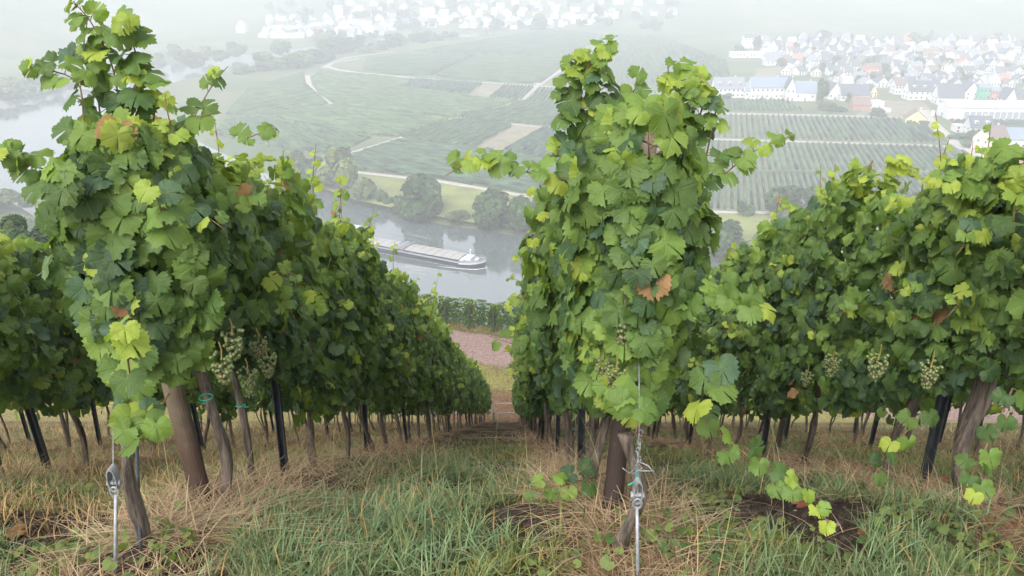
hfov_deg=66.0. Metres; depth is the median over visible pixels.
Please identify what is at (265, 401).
grapevine
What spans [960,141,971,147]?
tree
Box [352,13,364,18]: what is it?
tree
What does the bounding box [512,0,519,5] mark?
house
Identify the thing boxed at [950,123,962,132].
house
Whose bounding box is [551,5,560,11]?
house
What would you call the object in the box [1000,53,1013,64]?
house
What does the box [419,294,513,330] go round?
vine row
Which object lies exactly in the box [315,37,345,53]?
tree
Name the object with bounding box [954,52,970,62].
house
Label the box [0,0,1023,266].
valley floor
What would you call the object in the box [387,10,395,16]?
house
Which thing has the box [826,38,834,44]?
house
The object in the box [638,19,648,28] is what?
tree
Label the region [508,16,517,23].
house
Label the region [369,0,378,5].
house
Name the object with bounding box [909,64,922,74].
house
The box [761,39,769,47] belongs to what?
house
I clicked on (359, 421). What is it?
grapevine
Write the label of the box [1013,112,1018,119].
door
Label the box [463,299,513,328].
vine row
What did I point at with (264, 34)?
house
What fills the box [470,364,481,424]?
grapevine
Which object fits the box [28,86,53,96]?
tree
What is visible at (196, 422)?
trellis post
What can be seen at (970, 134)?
tree
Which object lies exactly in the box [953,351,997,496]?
old grapevine
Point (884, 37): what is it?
house
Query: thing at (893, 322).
grapevine
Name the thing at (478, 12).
house
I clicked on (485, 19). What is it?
house
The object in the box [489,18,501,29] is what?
tree
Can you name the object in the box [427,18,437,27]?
house
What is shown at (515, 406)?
grapevine
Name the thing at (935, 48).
house
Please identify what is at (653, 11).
house
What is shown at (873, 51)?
house
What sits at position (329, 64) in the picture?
farm road
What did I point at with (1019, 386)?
grapevine
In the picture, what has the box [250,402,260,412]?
grapevine
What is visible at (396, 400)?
grapevine
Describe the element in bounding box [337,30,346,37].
tree
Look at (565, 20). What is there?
house
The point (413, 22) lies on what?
tree
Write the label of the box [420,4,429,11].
house
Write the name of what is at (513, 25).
house
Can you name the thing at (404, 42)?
tree
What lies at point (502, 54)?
field ground
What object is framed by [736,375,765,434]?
grapevine
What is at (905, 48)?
house
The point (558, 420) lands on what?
trellis post
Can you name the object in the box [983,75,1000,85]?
house
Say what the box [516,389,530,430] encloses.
grapevine
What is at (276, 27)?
house
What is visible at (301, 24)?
house
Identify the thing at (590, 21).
house
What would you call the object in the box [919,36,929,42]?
tree
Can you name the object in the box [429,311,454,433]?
grapevine
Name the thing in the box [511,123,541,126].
gravel path
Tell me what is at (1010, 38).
house
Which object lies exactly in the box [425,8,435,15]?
house
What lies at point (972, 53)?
house
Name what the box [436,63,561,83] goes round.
field ground
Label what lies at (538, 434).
grapevine
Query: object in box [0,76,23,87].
tree
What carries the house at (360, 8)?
on the valley floor
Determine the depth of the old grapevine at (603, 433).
3.33 m
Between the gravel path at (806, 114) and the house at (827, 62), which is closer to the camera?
the gravel path at (806, 114)
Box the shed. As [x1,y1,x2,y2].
[870,99,884,108]
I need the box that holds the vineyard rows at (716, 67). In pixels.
[568,34,729,83]
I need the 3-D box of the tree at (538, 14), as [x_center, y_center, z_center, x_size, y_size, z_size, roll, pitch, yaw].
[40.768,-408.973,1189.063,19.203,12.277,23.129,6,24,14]
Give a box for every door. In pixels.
[963,112,969,118]
[994,112,1000,119]
[1000,112,1006,119]
[1007,112,1012,119]
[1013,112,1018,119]
[1019,112,1023,119]
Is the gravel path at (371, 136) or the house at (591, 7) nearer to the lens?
the gravel path at (371, 136)
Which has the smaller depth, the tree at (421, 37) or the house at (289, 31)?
the tree at (421, 37)
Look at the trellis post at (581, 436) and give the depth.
4.54 m
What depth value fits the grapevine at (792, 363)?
5.11 m
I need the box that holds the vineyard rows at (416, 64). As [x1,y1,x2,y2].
[363,53,475,74]
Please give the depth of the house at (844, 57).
784.72 m
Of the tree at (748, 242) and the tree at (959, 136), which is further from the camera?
the tree at (959, 136)
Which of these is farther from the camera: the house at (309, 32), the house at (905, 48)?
the house at (309, 32)
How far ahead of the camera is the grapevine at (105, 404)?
9.33 m
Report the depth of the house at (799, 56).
787.46 m
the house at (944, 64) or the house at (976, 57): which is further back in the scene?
the house at (976, 57)
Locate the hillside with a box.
[0,322,1023,575]
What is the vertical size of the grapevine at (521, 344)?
2.319 m
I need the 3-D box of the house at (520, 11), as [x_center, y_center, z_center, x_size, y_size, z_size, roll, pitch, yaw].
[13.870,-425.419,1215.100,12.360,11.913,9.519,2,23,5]
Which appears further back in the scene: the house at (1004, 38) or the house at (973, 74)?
the house at (1004, 38)
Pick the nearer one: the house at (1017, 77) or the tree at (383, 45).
the house at (1017, 77)
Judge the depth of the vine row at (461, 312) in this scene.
57.08 m
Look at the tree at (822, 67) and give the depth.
731.57 m
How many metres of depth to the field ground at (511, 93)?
623.98 m
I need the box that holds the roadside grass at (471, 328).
[441,321,512,337]
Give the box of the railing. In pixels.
[434,403,554,421]
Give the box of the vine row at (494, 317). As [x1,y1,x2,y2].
[486,301,515,331]
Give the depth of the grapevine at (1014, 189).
2.65 m
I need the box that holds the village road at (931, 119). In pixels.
[918,110,983,157]
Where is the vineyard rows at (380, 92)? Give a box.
[311,69,518,116]
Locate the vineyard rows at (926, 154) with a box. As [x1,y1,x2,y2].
[700,140,976,170]
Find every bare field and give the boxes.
[470,84,501,96]
[477,125,539,149]
[754,67,791,76]
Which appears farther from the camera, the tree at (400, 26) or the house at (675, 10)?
the house at (675, 10)
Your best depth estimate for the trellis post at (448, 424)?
16.59 m
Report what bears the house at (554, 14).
on the valley floor
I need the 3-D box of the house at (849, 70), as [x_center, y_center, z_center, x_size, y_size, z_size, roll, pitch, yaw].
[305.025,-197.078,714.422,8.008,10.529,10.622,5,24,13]
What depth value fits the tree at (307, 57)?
768.90 m
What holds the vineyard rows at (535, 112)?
on the valley floor
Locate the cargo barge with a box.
[354,225,486,268]
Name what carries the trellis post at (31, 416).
on the hillside
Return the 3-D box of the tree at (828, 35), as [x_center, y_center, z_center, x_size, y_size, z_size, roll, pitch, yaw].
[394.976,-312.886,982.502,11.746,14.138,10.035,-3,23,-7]
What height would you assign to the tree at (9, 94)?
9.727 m
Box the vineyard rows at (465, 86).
[404,78,481,93]
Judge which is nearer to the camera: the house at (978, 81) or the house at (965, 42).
the house at (978, 81)
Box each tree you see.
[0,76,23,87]
[0,87,18,100]
[0,188,19,205]
[0,199,5,207]
[0,214,31,221]
[0,214,50,242]
[9,192,35,207]
[14,88,33,99]
[19,75,40,84]
[27,221,34,231]
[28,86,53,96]
[33,196,44,208]
[50,84,65,92]
[66,81,79,89]
[150,53,166,68]
[166,43,182,56]
[172,49,208,68]
[199,45,212,58]
[211,50,230,62]
[225,41,247,57]
[231,65,248,74]
[243,61,263,72]
[254,51,285,70]
[265,2,272,11]
[269,40,291,55]
[273,149,305,178]
[278,7,286,14]
[281,53,304,68]
[294,50,313,65]
[296,155,322,190]
[301,5,309,14]
[301,15,309,22]
[306,48,327,63]
[310,29,327,41]
[311,145,358,188]
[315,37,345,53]
[326,0,334,9]
[326,28,335,39]
[326,51,335,60]
[334,36,354,53]
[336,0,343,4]
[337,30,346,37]
[341,5,351,14]
[348,34,365,50]
[349,177,376,202]
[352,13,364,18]
[353,10,370,17]
[357,43,377,52]
[361,32,371,37]
[370,8,387,17]
[372,30,378,36]
[374,189,393,208]
[376,40,387,49]
[378,1,386,8]
[383,33,404,47]
[390,195,402,215]
[393,23,403,29]
[396,9,404,19]
[398,11,410,18]
[399,172,443,221]
[400,34,408,45]
[405,0,418,5]
[405,8,418,16]
[407,32,429,42]
[408,18,421,28]
[425,20,437,26]
[425,30,443,40]
[441,31,458,37]
[444,209,471,223]
[445,5,454,13]
[446,0,455,7]
[447,17,458,23]
[456,0,469,6]
[471,187,509,229]
[482,13,494,18]
[483,24,490,31]
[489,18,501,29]
[505,194,536,231]
[512,4,518,14]
[517,20,526,27]
[528,22,537,29]
[532,16,547,28]
[533,13,544,17]
[567,0,582,6]
[576,19,587,26]
[592,5,603,15]
[593,16,603,22]
[603,17,612,25]
[631,11,640,16]
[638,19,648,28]
[644,18,657,25]
[650,22,660,30]
[665,0,680,4]
[665,10,673,18]
[708,219,742,258]
[721,93,732,98]
[734,44,747,50]
[736,200,755,216]
[746,232,762,246]
[753,35,762,50]
[764,185,804,218]
[777,57,787,66]
[793,42,799,47]
[801,186,817,215]
[816,101,847,111]
[817,62,826,71]
[817,78,829,100]
[819,29,828,36]
[824,32,832,37]
[829,71,838,77]
[831,56,843,64]
[845,92,851,101]
[861,56,872,64]
[868,107,887,116]
[869,73,882,78]
[874,54,886,62]
[876,187,907,199]
[881,63,890,71]
[908,120,930,127]
[911,33,920,39]
[913,56,925,64]
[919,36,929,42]
[938,54,945,62]
[944,57,954,62]
[947,133,966,138]
[955,66,964,73]
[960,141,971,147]
[966,130,978,139]
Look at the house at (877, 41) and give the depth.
921.72 m
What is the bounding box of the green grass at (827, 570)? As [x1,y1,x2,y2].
[0,431,1023,575]
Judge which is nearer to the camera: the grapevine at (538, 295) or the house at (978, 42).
the grapevine at (538, 295)
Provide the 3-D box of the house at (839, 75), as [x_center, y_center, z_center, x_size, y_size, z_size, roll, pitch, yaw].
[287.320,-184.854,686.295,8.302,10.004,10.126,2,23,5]
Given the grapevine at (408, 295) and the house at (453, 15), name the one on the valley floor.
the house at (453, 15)
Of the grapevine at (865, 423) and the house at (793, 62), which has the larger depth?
the house at (793, 62)
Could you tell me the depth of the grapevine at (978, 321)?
3.36 m
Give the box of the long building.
[272,32,304,37]
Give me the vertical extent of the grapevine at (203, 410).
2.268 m
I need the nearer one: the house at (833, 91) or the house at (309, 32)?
the house at (833, 91)
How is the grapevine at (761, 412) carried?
on the hillside
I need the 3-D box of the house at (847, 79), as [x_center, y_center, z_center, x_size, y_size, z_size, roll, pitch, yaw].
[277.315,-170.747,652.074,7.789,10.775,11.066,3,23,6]
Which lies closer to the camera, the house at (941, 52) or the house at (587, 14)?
the house at (941, 52)
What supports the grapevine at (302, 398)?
on the hillside
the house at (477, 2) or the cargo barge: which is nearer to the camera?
the cargo barge
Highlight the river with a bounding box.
[0,32,881,329]
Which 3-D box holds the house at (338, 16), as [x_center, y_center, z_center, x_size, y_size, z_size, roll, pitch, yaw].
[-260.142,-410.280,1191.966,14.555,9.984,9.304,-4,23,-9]
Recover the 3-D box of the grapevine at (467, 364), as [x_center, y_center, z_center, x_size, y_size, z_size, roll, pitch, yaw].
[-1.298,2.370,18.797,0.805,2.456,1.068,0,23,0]
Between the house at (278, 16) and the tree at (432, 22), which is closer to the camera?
the tree at (432, 22)
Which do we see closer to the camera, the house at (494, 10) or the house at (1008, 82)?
the house at (1008, 82)
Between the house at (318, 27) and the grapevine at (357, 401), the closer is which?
the grapevine at (357, 401)
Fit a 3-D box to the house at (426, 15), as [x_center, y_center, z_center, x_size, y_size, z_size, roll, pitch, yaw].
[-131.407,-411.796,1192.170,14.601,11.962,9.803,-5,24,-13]
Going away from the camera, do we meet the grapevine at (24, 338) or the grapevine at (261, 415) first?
the grapevine at (24, 338)
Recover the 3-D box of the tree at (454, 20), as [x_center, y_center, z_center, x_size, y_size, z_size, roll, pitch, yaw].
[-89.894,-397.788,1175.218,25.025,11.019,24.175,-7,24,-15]
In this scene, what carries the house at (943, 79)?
on the valley floor
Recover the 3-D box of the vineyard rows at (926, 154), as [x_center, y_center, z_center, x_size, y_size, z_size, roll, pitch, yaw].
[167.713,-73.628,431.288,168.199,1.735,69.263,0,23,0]
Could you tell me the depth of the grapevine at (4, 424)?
10.16 m
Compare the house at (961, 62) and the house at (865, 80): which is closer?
the house at (865, 80)
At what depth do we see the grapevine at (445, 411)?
15.07 m
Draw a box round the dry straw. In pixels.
[0,427,1023,575]
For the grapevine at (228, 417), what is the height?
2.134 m
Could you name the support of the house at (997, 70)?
on the valley floor
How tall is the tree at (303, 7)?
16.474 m
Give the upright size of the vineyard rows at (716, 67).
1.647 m
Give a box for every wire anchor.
[106,317,129,574]
[622,363,656,575]
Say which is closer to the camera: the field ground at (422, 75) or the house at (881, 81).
the house at (881, 81)
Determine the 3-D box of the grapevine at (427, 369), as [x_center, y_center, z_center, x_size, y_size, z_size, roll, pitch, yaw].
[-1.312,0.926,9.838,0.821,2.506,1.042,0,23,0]
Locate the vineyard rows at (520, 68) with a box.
[436,54,561,82]
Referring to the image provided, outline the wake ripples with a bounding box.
[381,231,471,274]
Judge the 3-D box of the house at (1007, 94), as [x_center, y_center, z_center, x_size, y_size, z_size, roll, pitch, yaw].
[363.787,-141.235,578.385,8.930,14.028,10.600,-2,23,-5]
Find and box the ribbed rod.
[135,445,141,551]
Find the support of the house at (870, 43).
on the valley floor
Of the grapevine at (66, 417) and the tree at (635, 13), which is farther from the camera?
the tree at (635, 13)
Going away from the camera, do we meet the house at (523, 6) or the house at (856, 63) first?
the house at (856, 63)
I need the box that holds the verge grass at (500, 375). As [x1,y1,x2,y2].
[335,360,587,419]
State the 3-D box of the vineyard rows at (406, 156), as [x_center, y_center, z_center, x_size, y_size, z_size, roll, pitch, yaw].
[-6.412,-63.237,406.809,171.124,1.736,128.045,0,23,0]
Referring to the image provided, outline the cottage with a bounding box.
[902,108,927,123]
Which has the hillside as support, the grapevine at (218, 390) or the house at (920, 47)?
the grapevine at (218, 390)
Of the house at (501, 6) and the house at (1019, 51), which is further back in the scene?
the house at (501, 6)
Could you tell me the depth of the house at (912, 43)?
886.33 m
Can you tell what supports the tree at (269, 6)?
on the valley floor
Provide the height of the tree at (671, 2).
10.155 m
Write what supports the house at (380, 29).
on the valley floor
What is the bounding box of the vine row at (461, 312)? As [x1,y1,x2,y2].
[418,294,511,327]
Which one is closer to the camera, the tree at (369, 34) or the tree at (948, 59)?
the tree at (948, 59)
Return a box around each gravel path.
[256,115,394,138]
[304,75,332,103]
[351,40,606,152]
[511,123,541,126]
[697,112,902,117]
[711,138,944,146]
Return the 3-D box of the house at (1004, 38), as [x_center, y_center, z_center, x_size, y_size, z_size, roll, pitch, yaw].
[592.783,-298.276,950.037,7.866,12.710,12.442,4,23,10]
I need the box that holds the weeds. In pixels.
[0,460,1023,575]
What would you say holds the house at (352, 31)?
on the valley floor
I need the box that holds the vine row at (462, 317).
[429,303,504,328]
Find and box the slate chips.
[43,449,992,570]
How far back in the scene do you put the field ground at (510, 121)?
516.81 m
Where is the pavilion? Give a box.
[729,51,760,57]
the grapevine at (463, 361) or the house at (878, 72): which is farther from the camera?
the house at (878, 72)
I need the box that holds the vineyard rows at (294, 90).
[226,71,327,114]
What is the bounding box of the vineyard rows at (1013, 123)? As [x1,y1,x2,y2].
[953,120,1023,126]
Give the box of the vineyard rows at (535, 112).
[457,100,588,126]
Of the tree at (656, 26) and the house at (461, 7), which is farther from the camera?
the house at (461, 7)
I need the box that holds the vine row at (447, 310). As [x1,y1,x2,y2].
[440,297,512,328]
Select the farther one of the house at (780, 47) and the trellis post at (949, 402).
the house at (780, 47)
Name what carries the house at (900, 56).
on the valley floor
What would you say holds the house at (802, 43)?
on the valley floor
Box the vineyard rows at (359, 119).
[259,104,447,135]
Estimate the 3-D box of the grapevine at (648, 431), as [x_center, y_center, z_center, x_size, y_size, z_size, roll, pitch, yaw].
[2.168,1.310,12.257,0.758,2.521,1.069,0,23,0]
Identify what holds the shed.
on the valley floor
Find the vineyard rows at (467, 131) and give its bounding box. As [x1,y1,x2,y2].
[402,118,510,145]
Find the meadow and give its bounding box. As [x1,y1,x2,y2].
[320,174,929,252]
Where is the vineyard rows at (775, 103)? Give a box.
[685,98,802,110]
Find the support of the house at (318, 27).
on the valley floor
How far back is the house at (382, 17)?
1165.73 m
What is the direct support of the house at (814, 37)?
on the valley floor
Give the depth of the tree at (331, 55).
809.58 m
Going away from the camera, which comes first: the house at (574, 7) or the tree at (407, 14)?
the tree at (407, 14)
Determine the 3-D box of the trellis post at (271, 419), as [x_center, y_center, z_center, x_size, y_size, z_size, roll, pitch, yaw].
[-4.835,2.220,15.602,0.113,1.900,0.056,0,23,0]
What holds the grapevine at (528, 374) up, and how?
on the hillside
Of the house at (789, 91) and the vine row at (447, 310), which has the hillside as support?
the vine row at (447, 310)
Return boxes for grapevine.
[0,0,309,457]
[0,233,116,466]
[0,237,63,475]
[0,342,23,454]
[0,405,25,441]
[2,310,106,447]
[51,333,96,439]
[72,392,113,436]
[78,358,193,456]
[95,401,108,413]
[121,444,152,546]
[150,115,328,486]
[156,376,189,408]
[182,361,240,448]
[182,374,266,447]
[196,313,232,502]
[196,402,205,430]
[225,148,372,467]
[244,359,272,443]
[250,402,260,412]
[250,402,267,428]
[253,400,265,432]
[255,387,304,439]
[288,411,300,426]
[289,175,393,459]
[324,418,328,435]
[336,396,355,433]
[340,218,410,451]
[346,398,360,431]
[356,405,373,431]
[367,240,423,448]
[368,403,376,429]
[385,266,441,445]
[390,401,406,426]
[399,279,441,442]
[404,298,474,438]
[411,407,420,425]
[425,306,449,437]
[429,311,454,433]
[429,324,463,432]
[431,343,466,432]
[437,321,456,432]
[445,34,835,535]
[449,343,469,429]
[452,351,474,428]
[453,352,468,429]
[458,361,476,427]
[460,355,473,428]
[462,370,477,426]
[465,359,479,426]
[468,367,480,425]
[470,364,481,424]
[471,367,482,416]
[472,370,485,422]
[476,380,487,422]
[477,375,487,422]
[481,379,488,421]
[482,387,491,420]
[489,186,577,464]
[503,101,693,501]
[504,305,577,464]
[506,228,574,452]
[506,274,553,448]
[507,294,551,441]
[508,306,552,429]
[512,374,523,425]
[512,378,525,425]
[514,350,536,435]
[514,380,529,428]
[515,377,532,427]
[516,373,554,440]
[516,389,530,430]
[585,413,611,488]
[612,430,647,553]
[647,414,665,436]
[654,413,675,439]
[666,385,676,439]
[668,265,718,442]
[677,251,754,448]
[697,234,799,444]
[709,400,735,432]
[722,188,853,454]
[724,394,760,433]
[725,409,737,427]
[734,407,762,429]
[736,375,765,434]
[745,154,922,463]
[797,403,830,432]
[807,113,1023,479]
[808,338,832,405]
[819,402,840,434]
[820,331,884,446]
[840,403,885,437]
[861,401,888,429]
[866,122,1023,489]
[875,345,970,449]
[889,396,952,417]
[919,162,1023,505]
[919,385,1020,442]
[952,389,1001,437]
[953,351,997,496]
[954,377,1023,459]
[990,381,1023,449]
[1004,341,1023,409]
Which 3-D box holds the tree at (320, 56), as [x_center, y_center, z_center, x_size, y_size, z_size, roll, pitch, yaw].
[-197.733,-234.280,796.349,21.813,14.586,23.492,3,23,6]
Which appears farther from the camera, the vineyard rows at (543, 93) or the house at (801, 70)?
the house at (801, 70)
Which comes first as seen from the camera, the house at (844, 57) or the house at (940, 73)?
the house at (940, 73)
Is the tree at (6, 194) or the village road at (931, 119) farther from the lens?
the village road at (931, 119)
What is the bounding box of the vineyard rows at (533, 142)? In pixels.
[504,126,659,159]
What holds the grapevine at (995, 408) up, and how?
on the hillside
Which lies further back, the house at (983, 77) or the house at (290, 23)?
the house at (290, 23)
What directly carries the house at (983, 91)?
on the valley floor
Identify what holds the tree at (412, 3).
on the valley floor
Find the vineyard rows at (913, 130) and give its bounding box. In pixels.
[694,112,947,141]
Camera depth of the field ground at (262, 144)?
452.50 m
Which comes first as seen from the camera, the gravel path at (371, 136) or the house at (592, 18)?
the gravel path at (371, 136)
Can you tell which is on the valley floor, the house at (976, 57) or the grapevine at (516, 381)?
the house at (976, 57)
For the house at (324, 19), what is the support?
on the valley floor
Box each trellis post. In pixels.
[0,321,52,472]
[1,345,30,440]
[90,383,102,446]
[184,378,204,450]
[268,334,289,475]
[268,408,274,431]
[363,403,368,451]
[401,400,408,443]
[428,403,431,435]
[447,415,449,431]
[541,419,544,442]
[555,411,560,451]
[577,404,585,471]
[652,417,656,438]
[687,419,694,443]
[761,335,779,455]
[783,419,790,440]
[852,417,855,435]
[867,392,885,449]
[919,395,948,486]
[939,395,952,442]
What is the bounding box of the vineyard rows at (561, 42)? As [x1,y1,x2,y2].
[415,27,605,55]
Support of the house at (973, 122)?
on the valley floor
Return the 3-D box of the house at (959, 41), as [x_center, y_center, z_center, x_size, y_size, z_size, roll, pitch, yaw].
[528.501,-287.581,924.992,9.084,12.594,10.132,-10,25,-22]
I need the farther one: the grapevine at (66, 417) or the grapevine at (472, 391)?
the grapevine at (472, 391)
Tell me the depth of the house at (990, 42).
898.22 m
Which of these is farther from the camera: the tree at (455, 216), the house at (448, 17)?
the house at (448, 17)
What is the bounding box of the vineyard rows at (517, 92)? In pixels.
[489,84,532,98]
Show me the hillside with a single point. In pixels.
(478, 346)
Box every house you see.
[236,20,246,32]
[257,30,269,37]
[262,27,270,31]
[265,15,273,23]
[269,28,277,37]
[272,25,282,30]
[275,13,283,20]
[276,21,285,24]
[279,16,287,21]
[282,25,290,29]
[284,22,293,25]
[284,30,294,32]
[289,13,298,19]
[295,16,303,23]
[295,22,304,27]
[306,28,316,36]
[307,20,318,24]
[311,23,323,25]
[311,26,321,29]
[322,17,331,25]
[326,20,333,24]
[332,26,339,33]
[334,8,342,15]
[335,13,344,20]
[338,18,348,22]
[346,0,354,4]
[347,27,357,36]
[351,19,360,23]
[353,24,361,29]
[354,5,364,11]
[361,18,371,23]
[361,21,370,30]
[366,25,372,32]
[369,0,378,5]
[373,26,384,35]
[377,14,386,22]
[379,23,387,30]
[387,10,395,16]
[387,22,396,30]
[388,13,396,21]
[399,4,407,9]
[417,17,424,25]
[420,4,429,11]
[420,12,429,19]
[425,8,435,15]
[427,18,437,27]
[430,14,441,20]
[438,2,444,10]
[438,18,445,24]
[439,9,449,15]
[444,15,451,23]
[450,12,458,18]
[458,4,468,12]
[459,19,468,27]
[462,6,470,14]
[470,18,476,27]
[474,0,480,5]
[475,9,482,16]
[480,2,486,9]
[481,16,490,23]
[491,7,498,14]
[494,15,505,21]
[496,3,504,10]
[502,8,511,15]
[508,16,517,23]
[510,22,517,28]
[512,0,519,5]
[517,8,524,16]
[519,3,527,10]
[524,18,530,24]
[530,0,539,4]
[533,8,538,15]
[534,4,542,10]
[545,21,554,28]
[550,10,558,18]
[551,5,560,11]
[558,18,567,24]
[558,19,564,26]
[565,12,574,19]
[570,3,580,11]
[571,15,579,23]
[577,14,584,20]
[581,11,589,17]
[585,18,592,24]
[588,3,594,11]
[591,13,601,21]
[602,10,607,17]
[612,11,618,18]
[613,0,622,4]
[631,7,639,13]
[634,0,643,5]
[650,8,657,15]
[657,0,664,3]
[667,7,677,14]
[711,75,744,97]
[741,33,756,47]
[743,81,749,98]
[748,75,787,99]
[760,48,772,58]
[761,35,770,43]
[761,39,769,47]
[762,51,783,65]
[770,39,781,49]
[774,43,785,53]
[781,53,790,60]
[781,63,791,75]
[783,76,795,100]
[785,39,795,47]
[786,45,794,53]
[787,57,799,68]
[789,47,801,55]
[791,64,807,75]
[792,52,802,63]
[794,79,816,100]
[798,33,807,39]
[799,39,806,48]
[801,45,812,56]
[803,61,812,71]
[806,53,816,65]
[808,39,820,47]
[809,35,820,42]
[810,49,818,60]
[810,65,820,76]
[816,43,825,54]
[816,59,831,66]
[819,51,832,61]
[824,64,840,75]
[824,76,838,84]
[824,80,838,99]
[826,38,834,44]
[826,44,837,54]
[831,33,840,42]
[834,49,845,55]
[834,54,847,64]
[834,59,846,70]
[835,70,846,80]
[836,40,847,49]
[837,83,870,100]
[840,75,853,83]
[841,33,850,42]
[843,65,853,75]
[844,44,851,55]
[847,54,859,63]
[850,46,860,54]
[850,58,860,69]
[850,70,866,80]
[853,38,863,46]
[854,35,864,42]
[856,76,874,83]
[860,44,869,50]
[860,50,870,57]
[860,56,871,65]
[862,62,881,74]
[864,38,874,49]
[869,46,881,55]
[869,70,881,79]
[869,83,877,97]
[872,38,880,46]
[873,75,888,87]
[876,47,886,54]
[878,35,889,42]
[879,43,888,48]
[879,56,890,64]
[884,44,895,55]
[886,34,894,44]
[888,75,901,86]
[889,77,906,93]
[890,58,901,68]
[891,54,904,63]
[891,63,907,73]
[891,71,901,77]
[892,50,904,58]
[893,37,901,43]
[893,41,901,48]
[899,44,913,53]
[901,79,939,99]
[903,32,917,39]
[903,74,915,79]
[904,69,917,79]
[905,51,918,60]
[906,41,914,46]
[907,60,922,68]
[908,54,917,63]
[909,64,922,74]
[913,44,923,50]
[918,40,929,47]
[920,72,935,78]
[923,48,931,57]
[923,64,939,72]
[925,52,938,61]
[925,57,941,66]
[929,45,939,53]
[930,35,942,44]
[930,82,964,104]
[931,39,942,47]
[934,75,947,82]
[935,70,947,79]
[938,49,949,55]
[940,61,949,70]
[941,45,953,52]
[943,36,956,45]
[944,39,956,50]
[944,62,958,73]
[945,51,954,58]
[948,71,962,80]
[948,76,962,83]
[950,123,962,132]
[954,49,964,56]
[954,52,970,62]
[954,58,969,66]
[956,37,966,46]
[957,44,970,52]
[958,39,971,47]
[959,33,968,39]
[961,114,993,132]
[962,64,976,73]
[963,79,976,99]
[966,71,977,77]
[968,49,981,57]
[968,77,982,83]
[969,35,979,45]
[970,54,984,61]
[970,58,984,69]
[971,123,1010,152]
[973,41,982,49]
[974,82,992,99]
[975,43,988,53]
[976,63,991,74]
[979,72,994,82]
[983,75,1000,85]
[984,52,998,62]
[985,57,997,69]
[986,39,997,47]
[989,42,1001,53]
[989,84,1001,100]
[993,65,1007,75]
[996,86,1016,100]
[997,47,1012,58]
[997,58,1009,65]
[999,71,1010,80]
[1000,35,1008,42]
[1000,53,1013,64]
[1000,77,1015,87]
[1001,42,1009,47]
[1005,33,1011,43]
[1006,127,1023,147]
[1008,46,1017,56]
[1008,64,1023,75]
[1010,40,1021,50]
[1012,73,1023,82]
[1013,35,1023,40]
[1013,49,1023,58]
[1014,53,1023,63]
[1015,89,1023,100]
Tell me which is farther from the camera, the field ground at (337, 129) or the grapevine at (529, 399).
the field ground at (337, 129)
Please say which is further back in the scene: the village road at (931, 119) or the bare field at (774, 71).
the bare field at (774, 71)
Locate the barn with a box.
[848,96,871,109]
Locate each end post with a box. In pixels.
[161,374,210,505]
[601,132,656,516]
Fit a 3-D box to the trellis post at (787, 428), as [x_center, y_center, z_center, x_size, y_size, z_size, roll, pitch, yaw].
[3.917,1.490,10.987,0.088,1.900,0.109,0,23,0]
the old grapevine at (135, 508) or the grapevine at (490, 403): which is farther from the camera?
the grapevine at (490, 403)
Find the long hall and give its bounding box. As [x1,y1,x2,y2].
[936,100,1023,119]
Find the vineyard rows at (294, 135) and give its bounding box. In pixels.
[214,114,370,152]
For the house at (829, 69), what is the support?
on the valley floor
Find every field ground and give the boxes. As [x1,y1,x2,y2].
[214,134,370,153]
[261,114,445,136]
[311,80,517,116]
[357,169,525,192]
[362,55,474,75]
[404,125,512,145]
[405,85,479,93]
[415,38,602,55]
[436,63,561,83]
[465,117,557,126]
[492,86,525,98]
[504,148,657,158]
[531,88,669,100]
[691,100,804,111]
[697,142,939,171]
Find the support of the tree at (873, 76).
on the valley floor
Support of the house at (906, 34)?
on the valley floor
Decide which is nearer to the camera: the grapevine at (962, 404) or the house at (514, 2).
the grapevine at (962, 404)
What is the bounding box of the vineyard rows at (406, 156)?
[351,138,556,191]
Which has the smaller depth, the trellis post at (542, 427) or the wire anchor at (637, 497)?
the wire anchor at (637, 497)
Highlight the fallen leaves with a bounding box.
[2,443,1017,575]
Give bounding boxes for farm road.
[321,58,360,67]
[324,65,665,94]
[330,51,392,61]
[358,171,770,213]
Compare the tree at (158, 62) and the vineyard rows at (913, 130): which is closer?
the vineyard rows at (913, 130)
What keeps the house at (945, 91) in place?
on the valley floor
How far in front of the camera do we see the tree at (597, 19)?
1199.12 m
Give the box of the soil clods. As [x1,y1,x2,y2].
[0,427,902,575]
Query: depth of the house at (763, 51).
825.27 m
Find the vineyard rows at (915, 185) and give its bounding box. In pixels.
[705,170,943,208]
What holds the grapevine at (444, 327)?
on the hillside
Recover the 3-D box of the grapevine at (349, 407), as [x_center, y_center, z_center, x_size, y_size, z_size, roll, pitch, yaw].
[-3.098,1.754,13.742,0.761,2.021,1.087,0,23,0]
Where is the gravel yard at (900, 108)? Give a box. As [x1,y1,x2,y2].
[856,100,931,115]
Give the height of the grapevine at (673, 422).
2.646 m
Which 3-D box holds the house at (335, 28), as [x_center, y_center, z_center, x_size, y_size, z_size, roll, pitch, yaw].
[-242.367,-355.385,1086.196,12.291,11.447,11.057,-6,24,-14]
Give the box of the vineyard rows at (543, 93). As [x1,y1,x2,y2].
[529,86,668,100]
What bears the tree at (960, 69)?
on the valley floor
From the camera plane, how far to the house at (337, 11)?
1217.37 m
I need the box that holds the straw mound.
[0,428,1023,575]
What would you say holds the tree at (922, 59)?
on the valley floor
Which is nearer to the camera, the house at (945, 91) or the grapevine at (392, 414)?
the grapevine at (392, 414)

